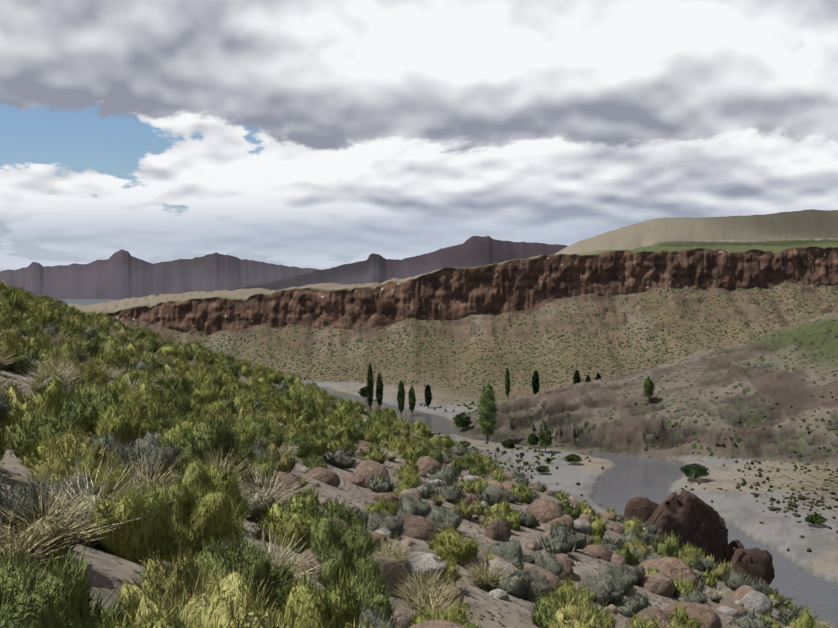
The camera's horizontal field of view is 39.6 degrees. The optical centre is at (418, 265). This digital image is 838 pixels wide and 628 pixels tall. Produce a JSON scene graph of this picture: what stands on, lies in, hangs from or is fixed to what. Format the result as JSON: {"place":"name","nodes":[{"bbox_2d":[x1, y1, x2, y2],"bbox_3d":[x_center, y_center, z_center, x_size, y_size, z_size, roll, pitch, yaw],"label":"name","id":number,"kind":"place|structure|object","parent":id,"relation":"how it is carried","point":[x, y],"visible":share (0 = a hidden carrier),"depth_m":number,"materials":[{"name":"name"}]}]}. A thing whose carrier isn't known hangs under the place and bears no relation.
{"place":"outdoors","nodes":[
{"label":"outdoors","id":0,"kind":"place"},
{"bbox_2d":[0,209,837,627],"bbox_3d":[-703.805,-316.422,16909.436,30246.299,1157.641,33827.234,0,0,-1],"label":"terrain","id":1,"kind":"structure","parent":0,"point":[716,325],"depth_m":733.26,"materials":[{"name":"brown soil"}]},
{"bbox_2d":[14,327,792,627],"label":"hillside boulders","id":2,"kind":"object","parent":1,"relation":"on","point":[548,511],"visible":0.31,"depth_m":23.46,"materials":[{"name":"grey stone"}]},
{"bbox_2d":[0,281,834,627],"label":"hillside shrubs","id":3,"kind":"object","parent":1,"relation":"on","point":[216,449],"visible":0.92,"depth_m":14.77,"materials":[{"name":"green plant"}]},
{"bbox_2d":[358,362,827,525],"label":"valley trees","id":4,"kind":"object","parent":1,"relation":"on","point":[487,417],"visible":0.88,"depth_m":484.46,"materials":[{"name":"green plant"}]},
{"bbox_2d":[419,391,837,624],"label":"valley bushes","id":5,"kind":"object","parent":1,"relation":"on","point":[790,504],"visible":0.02,"depth_m":411.00,"materials":[{"name":"green plant"}]},
{"bbox_2d":[617,489,778,596],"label":"boulders","id":6,"kind":"object","parent":1,"relation":"on","point":[691,518],"visible":0.19,"depth_m":256.26,"materials":[{"name":"brown stone"}]},
{"bbox_2d":[0,0,837,270],"label":"sky","id":7,"kind":"structure","parent":0,"point":[318,134],"materials":[{"name":"white"}]},
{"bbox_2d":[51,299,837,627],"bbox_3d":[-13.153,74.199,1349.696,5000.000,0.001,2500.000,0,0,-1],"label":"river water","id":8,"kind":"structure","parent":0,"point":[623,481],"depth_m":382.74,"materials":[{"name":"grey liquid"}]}
]}

